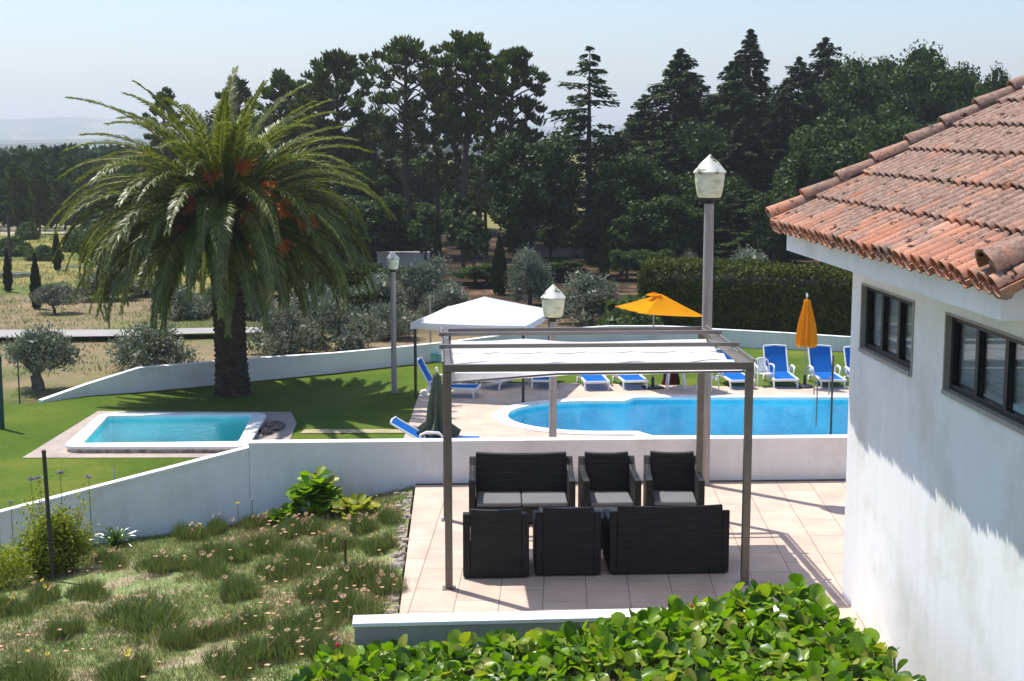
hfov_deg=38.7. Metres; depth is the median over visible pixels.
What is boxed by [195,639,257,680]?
gazania clump
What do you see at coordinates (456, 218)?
broadleaf tree
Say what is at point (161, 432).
paddling pool
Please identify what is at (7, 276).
cypress tree
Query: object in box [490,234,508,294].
cypress tree
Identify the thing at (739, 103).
cedar tree
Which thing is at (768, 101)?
broadleaf tree
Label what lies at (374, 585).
gazania clump
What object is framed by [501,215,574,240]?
broadleaf tree
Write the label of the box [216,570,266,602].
gazania clump
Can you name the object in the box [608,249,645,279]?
broadleaf tree
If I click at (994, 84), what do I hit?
broadleaf tree
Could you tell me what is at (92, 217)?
scrub bush
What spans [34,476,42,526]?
flower stalk
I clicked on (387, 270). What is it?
broadleaf tree
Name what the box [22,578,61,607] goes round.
gazania clump
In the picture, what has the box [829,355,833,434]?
outdoor shower
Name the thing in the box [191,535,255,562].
gazania clump
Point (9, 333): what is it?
path
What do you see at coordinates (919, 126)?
broadleaf tree
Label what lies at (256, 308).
olive tree
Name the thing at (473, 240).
broadleaf tree
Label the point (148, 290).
olive tree
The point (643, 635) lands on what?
broad leaf bed
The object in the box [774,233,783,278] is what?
cypress tree
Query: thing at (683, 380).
plastic table
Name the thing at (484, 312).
gazebo
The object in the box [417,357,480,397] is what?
sun lounger
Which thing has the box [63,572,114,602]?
gazania clump
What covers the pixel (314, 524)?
gazania clump
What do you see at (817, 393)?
pool ladder
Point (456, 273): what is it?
broadleaf tree
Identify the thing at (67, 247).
scrub bush
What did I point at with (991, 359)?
window
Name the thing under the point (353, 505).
broad leaf plant
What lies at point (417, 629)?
front wall
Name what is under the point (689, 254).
olive tree
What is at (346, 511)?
gazania clump
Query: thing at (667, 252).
broadleaf tree
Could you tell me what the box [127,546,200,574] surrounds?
gazania clump
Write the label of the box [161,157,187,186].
broadleaf tree
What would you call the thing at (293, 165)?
broadleaf tree
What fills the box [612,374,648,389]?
sun lounger
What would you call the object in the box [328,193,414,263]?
broadleaf tree
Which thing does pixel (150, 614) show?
clump
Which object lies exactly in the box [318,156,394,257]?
broadleaf tree
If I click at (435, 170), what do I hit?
pine tree
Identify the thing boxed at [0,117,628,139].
mountains
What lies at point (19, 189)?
pine tree
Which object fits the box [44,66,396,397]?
date palm
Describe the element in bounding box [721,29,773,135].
cedar tree
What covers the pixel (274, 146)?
broadleaf tree
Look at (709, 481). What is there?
drain channel
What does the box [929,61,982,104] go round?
broadleaf tree
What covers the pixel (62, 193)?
pine tree
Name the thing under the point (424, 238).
broadleaf tree
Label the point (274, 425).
rock
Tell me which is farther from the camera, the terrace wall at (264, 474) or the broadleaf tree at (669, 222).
the broadleaf tree at (669, 222)
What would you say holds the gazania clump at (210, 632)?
on the garden slope
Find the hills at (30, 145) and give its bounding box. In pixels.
[0,141,599,153]
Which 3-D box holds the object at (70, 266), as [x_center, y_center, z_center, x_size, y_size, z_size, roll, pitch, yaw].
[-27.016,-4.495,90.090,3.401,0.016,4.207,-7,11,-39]
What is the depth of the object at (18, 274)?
84.17 m
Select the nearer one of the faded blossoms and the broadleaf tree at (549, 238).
the faded blossoms
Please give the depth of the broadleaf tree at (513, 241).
83.37 m
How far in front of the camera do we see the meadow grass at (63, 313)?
65.34 m
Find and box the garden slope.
[0,487,412,680]
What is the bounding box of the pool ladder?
[813,376,831,425]
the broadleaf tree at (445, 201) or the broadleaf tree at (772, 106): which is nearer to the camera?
the broadleaf tree at (772, 106)
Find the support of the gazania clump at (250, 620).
on the garden slope
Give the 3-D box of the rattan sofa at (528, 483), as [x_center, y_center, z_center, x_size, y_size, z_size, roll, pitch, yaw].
[0.127,1.971,19.477,1.400,0.829,0.764,0,8,-1]
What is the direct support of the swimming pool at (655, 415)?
in the pool deck
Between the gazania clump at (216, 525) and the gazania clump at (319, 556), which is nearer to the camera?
the gazania clump at (319, 556)
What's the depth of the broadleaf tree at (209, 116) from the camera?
113.91 m
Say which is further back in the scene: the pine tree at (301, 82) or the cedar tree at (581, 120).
the pine tree at (301, 82)
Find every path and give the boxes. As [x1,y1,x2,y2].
[0,327,261,336]
[301,429,403,432]
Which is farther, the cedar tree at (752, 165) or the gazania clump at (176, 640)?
the cedar tree at (752, 165)
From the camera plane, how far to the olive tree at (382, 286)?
59.84 m
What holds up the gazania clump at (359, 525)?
on the garden slope
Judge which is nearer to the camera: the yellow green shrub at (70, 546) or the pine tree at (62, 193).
the yellow green shrub at (70, 546)
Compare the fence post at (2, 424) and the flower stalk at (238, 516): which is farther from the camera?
the fence post at (2, 424)
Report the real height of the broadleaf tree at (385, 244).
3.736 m
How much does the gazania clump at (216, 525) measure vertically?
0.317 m
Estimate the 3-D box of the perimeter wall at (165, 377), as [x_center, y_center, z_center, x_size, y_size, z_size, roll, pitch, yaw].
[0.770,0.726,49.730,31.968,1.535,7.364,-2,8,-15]
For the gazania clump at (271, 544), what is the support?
on the garden slope
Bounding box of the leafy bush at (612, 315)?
[593,293,663,325]
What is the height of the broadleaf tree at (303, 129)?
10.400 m
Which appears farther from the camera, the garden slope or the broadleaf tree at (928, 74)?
the broadleaf tree at (928, 74)
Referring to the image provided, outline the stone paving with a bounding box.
[22,411,296,457]
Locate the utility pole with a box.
[7,217,11,266]
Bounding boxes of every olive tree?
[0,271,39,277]
[0,320,90,390]
[30,281,84,313]
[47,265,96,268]
[71,262,138,300]
[104,319,204,370]
[129,276,155,295]
[145,284,212,320]
[243,282,280,320]
[245,303,323,356]
[282,279,338,321]
[296,289,385,353]
[345,267,413,318]
[356,299,420,340]
[396,250,458,313]
[413,277,472,319]
[502,241,557,305]
[556,267,622,326]
[672,250,701,277]
[713,244,775,278]
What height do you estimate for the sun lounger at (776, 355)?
1.111 m
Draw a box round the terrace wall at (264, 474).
[0,434,846,612]
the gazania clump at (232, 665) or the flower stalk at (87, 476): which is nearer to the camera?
the gazania clump at (232, 665)
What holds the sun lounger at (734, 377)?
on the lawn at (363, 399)
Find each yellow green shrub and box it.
[0,538,38,590]
[10,477,105,578]
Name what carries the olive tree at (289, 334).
on the ground at (60, 381)
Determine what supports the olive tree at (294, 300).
on the ground at (60, 381)
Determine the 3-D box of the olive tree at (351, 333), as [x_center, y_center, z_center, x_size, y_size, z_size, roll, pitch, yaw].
[-6.402,-0.441,53.334,3.597,2.904,3.084,0,8,-2]
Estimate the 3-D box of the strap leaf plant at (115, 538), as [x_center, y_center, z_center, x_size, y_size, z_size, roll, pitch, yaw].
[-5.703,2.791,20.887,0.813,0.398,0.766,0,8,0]
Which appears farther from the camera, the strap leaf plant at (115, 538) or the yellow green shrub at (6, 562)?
the strap leaf plant at (115, 538)
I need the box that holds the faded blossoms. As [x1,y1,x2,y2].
[0,485,394,678]
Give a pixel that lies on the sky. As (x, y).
(51, 51)
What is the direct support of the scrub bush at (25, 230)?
on the ground at (60, 381)
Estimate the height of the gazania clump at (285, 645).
0.344 m
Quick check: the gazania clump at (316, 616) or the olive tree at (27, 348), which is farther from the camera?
the olive tree at (27, 348)
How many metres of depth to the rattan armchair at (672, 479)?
19.78 m
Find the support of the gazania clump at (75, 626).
on the garden slope
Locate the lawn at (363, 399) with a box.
[0,346,848,508]
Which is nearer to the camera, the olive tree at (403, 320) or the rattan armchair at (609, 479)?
the rattan armchair at (609, 479)
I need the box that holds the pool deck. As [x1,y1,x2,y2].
[403,383,848,438]
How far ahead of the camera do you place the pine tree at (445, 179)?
102.89 m
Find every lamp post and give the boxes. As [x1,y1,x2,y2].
[386,251,399,392]
[541,284,565,436]
[693,154,725,485]
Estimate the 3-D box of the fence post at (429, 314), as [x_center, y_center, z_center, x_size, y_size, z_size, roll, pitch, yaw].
[-2.915,-0.524,51.997,0.074,2.169,0.074,3,9,22]
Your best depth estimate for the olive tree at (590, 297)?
59.87 m
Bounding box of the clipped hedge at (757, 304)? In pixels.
[635,253,852,335]
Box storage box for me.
[430,352,441,361]
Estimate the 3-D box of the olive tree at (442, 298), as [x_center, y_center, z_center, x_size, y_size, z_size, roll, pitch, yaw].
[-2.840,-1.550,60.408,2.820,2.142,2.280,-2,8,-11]
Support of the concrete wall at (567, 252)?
on the ground at (60, 381)
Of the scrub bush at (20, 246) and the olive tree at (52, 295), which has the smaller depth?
the olive tree at (52, 295)
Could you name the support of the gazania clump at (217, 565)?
on the garden slope
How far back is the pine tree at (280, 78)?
106.20 m
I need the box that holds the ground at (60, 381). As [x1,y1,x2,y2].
[0,154,840,404]
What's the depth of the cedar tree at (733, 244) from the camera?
83.05 m
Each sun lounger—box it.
[390,416,481,437]
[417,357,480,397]
[480,378,530,389]
[530,377,548,388]
[576,375,609,390]
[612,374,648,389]
[715,348,754,388]
[762,344,798,387]
[807,344,846,388]
[843,346,849,378]
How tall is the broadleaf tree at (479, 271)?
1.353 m
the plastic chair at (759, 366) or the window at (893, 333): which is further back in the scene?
the plastic chair at (759, 366)
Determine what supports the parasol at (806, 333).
on the pool deck
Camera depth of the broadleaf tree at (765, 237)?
81.28 m
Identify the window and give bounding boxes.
[858,282,914,376]
[941,312,1023,434]
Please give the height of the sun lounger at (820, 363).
1.111 m
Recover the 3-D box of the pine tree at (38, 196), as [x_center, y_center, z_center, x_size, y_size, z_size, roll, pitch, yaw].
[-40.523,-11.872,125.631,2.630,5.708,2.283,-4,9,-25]
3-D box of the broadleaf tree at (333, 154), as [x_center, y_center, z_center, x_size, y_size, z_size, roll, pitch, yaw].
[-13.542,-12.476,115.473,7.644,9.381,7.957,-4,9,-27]
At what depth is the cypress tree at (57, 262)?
87.95 m
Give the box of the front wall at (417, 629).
[352,605,777,653]
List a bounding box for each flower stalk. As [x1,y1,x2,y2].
[8,500,14,571]
[27,476,34,535]
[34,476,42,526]
[56,470,63,516]
[85,475,91,543]
[235,501,239,532]
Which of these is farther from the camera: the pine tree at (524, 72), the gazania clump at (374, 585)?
the pine tree at (524, 72)
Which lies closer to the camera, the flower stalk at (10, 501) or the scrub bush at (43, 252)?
the flower stalk at (10, 501)
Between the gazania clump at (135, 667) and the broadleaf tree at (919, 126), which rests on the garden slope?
the gazania clump at (135, 667)
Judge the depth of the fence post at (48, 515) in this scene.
19.00 m
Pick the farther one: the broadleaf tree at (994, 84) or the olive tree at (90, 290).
the broadleaf tree at (994, 84)
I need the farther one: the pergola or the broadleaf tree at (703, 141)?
the broadleaf tree at (703, 141)
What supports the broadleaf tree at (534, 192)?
on the ground at (60, 381)
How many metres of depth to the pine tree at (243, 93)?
110.00 m
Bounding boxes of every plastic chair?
[696,373,718,391]
[754,357,774,386]
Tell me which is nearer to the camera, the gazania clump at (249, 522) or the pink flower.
the pink flower
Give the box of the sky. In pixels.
[0,0,1023,126]
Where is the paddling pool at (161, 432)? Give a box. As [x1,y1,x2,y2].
[65,413,265,452]
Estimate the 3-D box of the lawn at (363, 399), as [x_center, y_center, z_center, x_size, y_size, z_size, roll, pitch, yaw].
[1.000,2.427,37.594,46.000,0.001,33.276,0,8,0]
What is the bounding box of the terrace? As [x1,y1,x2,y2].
[397,481,887,671]
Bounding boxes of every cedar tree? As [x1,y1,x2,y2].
[301,141,363,251]
[357,167,448,255]
[547,45,627,262]
[570,131,637,257]
[607,94,666,164]
[620,48,725,161]
[631,131,702,258]
[695,189,800,276]
[696,60,769,183]
[696,118,798,259]
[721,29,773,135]
[758,105,801,256]
[761,56,831,150]
[795,36,855,108]
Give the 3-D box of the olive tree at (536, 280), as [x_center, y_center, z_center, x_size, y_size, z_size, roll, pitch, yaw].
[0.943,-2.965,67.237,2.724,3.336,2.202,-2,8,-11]
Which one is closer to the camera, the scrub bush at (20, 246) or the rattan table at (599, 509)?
the rattan table at (599, 509)
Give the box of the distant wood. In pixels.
[0,138,617,227]
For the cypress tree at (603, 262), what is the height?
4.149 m
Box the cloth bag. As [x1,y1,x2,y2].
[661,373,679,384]
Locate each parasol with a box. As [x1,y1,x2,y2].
[417,367,460,437]
[615,292,701,389]
[795,294,817,388]
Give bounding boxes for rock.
[259,420,285,434]
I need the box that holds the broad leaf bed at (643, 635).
[284,573,925,680]
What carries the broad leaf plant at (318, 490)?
on the garden slope
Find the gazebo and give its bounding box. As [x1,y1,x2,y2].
[410,297,549,401]
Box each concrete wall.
[376,252,430,267]
[519,244,647,257]
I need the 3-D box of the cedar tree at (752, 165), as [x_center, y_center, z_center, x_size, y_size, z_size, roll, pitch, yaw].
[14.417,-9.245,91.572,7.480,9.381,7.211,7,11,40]
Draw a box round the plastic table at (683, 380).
[665,373,685,389]
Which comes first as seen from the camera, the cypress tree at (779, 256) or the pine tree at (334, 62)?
the cypress tree at (779, 256)
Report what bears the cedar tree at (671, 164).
on the ground at (60, 381)
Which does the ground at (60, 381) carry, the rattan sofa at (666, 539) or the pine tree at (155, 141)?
the pine tree at (155, 141)
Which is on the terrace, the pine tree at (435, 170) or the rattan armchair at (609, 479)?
the rattan armchair at (609, 479)
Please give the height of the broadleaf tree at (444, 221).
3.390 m
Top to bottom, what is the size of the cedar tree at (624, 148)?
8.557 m
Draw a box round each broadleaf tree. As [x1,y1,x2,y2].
[67,218,146,269]
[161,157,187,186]
[191,291,211,305]
[204,109,286,137]
[247,139,286,161]
[247,268,302,291]
[259,114,333,155]
[266,151,328,219]
[295,262,321,287]
[316,262,389,287]
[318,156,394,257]
[328,132,383,169]
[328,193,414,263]
[346,291,402,313]
[377,265,408,282]
[384,215,415,251]
[393,151,448,208]
[406,203,443,260]
[410,202,449,230]
[411,160,482,210]
[433,160,492,228]
[442,192,481,267]
[449,265,484,283]
[454,214,491,265]
[459,262,508,286]
[480,126,587,259]
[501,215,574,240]
[501,216,536,262]
[535,219,571,260]
[544,259,588,279]
[587,150,680,250]
[606,214,636,273]
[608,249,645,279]
[614,194,703,273]
[631,248,674,276]
[660,116,738,171]
[674,171,760,249]
[712,79,786,110]
[745,188,799,275]
[759,99,803,135]
[768,112,876,264]
[813,52,921,141]
[849,39,988,126]
[853,102,932,159]
[906,115,941,135]
[922,61,994,127]
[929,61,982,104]
[979,60,1010,103]
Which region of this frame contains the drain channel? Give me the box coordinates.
[416,479,845,484]
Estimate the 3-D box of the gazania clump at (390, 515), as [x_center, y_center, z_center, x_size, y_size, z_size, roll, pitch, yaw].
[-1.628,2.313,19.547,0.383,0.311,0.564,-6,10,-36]
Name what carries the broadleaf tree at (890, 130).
on the ground at (60, 381)
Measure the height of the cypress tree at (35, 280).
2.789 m
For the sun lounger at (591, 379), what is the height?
0.986 m
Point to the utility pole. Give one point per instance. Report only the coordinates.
(9, 238)
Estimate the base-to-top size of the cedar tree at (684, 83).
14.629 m
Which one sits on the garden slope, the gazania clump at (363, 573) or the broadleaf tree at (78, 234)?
the gazania clump at (363, 573)
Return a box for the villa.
[765,75,1023,680]
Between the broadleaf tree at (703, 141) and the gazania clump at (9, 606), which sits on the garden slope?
the gazania clump at (9, 606)
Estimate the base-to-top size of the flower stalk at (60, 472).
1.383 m
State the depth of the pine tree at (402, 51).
95.87 m
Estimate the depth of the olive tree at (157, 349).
48.53 m
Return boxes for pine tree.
[0,161,35,227]
[27,170,56,233]
[53,177,81,229]
[74,166,106,212]
[140,86,191,187]
[212,74,262,145]
[242,67,313,153]
[273,78,345,133]
[295,47,377,166]
[333,114,408,177]
[346,34,448,249]
[417,78,462,219]
[422,29,511,256]
[432,92,474,248]
[466,110,502,262]
[478,45,551,252]
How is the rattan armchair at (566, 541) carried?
on the terrace
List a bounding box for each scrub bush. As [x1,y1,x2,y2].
[0,235,33,256]
[14,222,39,239]
[22,244,63,260]
[62,226,87,251]
[79,209,110,233]
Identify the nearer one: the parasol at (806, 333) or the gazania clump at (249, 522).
the gazania clump at (249, 522)
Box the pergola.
[439,325,755,590]
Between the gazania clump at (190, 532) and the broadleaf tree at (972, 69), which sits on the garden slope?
the gazania clump at (190, 532)
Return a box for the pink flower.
[335,643,339,676]
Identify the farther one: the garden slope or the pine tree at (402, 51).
the pine tree at (402, 51)
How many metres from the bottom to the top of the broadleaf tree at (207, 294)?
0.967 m
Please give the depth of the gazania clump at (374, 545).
18.12 m
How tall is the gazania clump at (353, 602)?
0.358 m
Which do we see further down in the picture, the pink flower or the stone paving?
the pink flower
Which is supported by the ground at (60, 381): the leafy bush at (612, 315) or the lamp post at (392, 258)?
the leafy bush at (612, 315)
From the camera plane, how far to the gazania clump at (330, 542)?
18.62 m
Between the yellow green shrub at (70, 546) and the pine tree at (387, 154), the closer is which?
the yellow green shrub at (70, 546)
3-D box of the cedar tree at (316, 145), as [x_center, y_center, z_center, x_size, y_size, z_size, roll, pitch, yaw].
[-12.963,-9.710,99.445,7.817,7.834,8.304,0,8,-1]
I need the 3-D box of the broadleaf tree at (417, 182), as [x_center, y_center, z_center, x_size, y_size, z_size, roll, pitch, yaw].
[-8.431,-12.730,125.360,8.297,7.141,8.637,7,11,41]
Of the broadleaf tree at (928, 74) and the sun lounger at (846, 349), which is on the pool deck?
the sun lounger at (846, 349)
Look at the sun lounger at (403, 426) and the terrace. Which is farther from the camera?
the sun lounger at (403, 426)
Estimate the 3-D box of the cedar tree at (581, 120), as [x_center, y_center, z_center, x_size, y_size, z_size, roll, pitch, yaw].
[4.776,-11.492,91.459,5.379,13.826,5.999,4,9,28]
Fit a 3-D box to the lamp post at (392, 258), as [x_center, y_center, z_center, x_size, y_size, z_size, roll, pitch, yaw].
[-3.522,-0.536,43.318,0.408,4.247,0.398,0,8,0]
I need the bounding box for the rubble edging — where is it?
[381,491,412,613]
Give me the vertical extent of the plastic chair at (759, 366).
0.850 m
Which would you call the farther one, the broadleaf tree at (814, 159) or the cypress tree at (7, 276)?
the broadleaf tree at (814, 159)
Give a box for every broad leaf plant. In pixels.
[262,503,301,522]
[286,466,347,518]
[329,493,380,518]
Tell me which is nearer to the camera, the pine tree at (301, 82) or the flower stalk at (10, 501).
the flower stalk at (10, 501)
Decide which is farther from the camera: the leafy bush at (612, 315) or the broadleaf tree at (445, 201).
the broadleaf tree at (445, 201)
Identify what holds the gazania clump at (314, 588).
on the garden slope
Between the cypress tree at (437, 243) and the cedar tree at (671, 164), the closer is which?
the cypress tree at (437, 243)
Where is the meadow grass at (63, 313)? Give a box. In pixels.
[0,232,323,376]
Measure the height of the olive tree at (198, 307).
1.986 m
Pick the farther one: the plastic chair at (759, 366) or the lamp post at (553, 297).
the plastic chair at (759, 366)
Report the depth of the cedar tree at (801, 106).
101.96 m
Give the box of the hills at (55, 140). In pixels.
[0,137,611,145]
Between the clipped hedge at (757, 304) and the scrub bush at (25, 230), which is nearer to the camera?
the clipped hedge at (757, 304)
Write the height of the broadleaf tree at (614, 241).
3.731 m
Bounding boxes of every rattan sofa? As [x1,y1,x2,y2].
[469,451,575,521]
[603,504,729,574]
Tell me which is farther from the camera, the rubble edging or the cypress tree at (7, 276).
the cypress tree at (7, 276)
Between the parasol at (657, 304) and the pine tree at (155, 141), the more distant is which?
the pine tree at (155, 141)
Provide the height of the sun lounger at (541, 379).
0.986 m
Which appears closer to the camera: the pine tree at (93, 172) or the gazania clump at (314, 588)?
the gazania clump at (314, 588)
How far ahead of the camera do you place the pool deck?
43.11 m
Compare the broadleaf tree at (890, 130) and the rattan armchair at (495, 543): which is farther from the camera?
the broadleaf tree at (890, 130)
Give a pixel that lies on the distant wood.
(55, 162)
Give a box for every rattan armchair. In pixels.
[463,508,528,577]
[533,506,600,575]
[578,451,641,506]
[643,451,704,505]
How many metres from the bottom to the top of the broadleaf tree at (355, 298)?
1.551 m
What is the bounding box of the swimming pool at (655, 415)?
[493,395,848,435]
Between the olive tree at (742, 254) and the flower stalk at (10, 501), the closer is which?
the flower stalk at (10, 501)
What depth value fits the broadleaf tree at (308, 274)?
71.07 m
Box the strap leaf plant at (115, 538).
[90,522,139,547]
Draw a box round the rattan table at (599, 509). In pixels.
[539,507,616,546]
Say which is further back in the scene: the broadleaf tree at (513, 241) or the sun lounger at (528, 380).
the broadleaf tree at (513, 241)
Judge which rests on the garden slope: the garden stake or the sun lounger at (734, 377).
the garden stake
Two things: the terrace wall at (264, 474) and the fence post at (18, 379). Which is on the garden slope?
the terrace wall at (264, 474)
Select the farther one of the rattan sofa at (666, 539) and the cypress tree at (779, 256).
the cypress tree at (779, 256)
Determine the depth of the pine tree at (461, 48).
93.73 m
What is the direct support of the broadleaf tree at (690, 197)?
on the ground at (60, 381)
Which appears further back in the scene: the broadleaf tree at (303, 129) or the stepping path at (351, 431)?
the broadleaf tree at (303, 129)
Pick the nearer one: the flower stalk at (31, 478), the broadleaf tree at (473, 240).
the flower stalk at (31, 478)
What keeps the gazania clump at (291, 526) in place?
on the garden slope
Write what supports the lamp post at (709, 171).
on the terrace
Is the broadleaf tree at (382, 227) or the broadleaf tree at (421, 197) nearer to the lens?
the broadleaf tree at (382, 227)
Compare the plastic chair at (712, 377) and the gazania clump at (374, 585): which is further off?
the plastic chair at (712, 377)
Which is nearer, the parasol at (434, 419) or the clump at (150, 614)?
the clump at (150, 614)
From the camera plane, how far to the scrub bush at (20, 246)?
99.38 m
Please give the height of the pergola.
2.650 m
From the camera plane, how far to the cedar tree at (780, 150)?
96.61 m
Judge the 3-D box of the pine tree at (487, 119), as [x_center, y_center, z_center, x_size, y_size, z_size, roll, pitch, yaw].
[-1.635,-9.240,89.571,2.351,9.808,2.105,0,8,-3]
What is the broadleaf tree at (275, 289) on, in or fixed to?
on the ground at (60, 381)
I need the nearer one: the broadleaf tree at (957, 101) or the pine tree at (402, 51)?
the pine tree at (402, 51)
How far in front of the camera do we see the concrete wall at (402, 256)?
88.18 m
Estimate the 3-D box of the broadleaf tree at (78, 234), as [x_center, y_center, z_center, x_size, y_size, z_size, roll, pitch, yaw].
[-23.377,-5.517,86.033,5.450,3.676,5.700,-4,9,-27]
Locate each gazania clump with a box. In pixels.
[0,590,35,617]
[0,647,74,680]
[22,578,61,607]
[41,613,87,641]
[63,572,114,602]
[87,544,129,571]
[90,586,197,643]
[94,647,154,680]
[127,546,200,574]
[157,624,203,651]
[167,519,210,541]
[189,550,233,579]
[189,616,229,641]
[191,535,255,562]
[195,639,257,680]
[202,512,234,536]
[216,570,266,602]
[219,606,268,637]
[228,620,323,663]
[235,525,294,555]
[236,506,279,529]
[253,553,322,582]
[265,600,349,639]
[273,513,308,539]
[278,541,343,568]
[292,572,354,602]
[296,626,354,662]
[297,512,327,535]
[310,525,364,552]
[317,585,395,620]
[325,498,348,515]
[327,552,403,586]
[346,512,380,535]
[359,528,399,555]
[362,568,409,595]
[373,503,406,525]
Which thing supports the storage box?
on the lawn at (363, 399)
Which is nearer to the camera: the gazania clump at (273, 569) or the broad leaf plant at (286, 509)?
the gazania clump at (273, 569)
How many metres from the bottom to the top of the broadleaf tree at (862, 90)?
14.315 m
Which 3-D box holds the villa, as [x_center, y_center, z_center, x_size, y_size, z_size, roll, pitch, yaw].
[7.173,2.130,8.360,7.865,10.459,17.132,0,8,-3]
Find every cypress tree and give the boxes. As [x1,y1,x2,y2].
[2,249,12,291]
[29,252,41,308]
[51,227,61,269]
[432,215,442,278]
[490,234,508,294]
[597,216,609,288]
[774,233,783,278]
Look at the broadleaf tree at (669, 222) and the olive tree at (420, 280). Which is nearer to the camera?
the olive tree at (420, 280)
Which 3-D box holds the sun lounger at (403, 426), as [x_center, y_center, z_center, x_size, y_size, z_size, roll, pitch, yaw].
[-1.870,2.304,35.697,2.204,0.770,0.938,1,8,6]
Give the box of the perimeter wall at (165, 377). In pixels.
[38,325,850,402]
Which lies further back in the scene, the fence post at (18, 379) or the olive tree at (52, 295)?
the olive tree at (52, 295)
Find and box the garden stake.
[344,539,346,565]
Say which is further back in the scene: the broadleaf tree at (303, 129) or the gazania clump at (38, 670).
the broadleaf tree at (303, 129)
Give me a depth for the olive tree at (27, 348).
44.71 m
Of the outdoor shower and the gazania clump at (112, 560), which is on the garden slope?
the gazania clump at (112, 560)
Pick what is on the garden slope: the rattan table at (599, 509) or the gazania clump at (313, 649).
the gazania clump at (313, 649)
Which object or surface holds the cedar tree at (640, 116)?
on the ground at (60, 381)
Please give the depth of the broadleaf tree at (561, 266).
79.42 m
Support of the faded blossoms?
on the garden slope
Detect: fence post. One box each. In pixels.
[0,355,4,429]
[17,357,20,403]
[41,449,54,581]
[429,296,430,342]

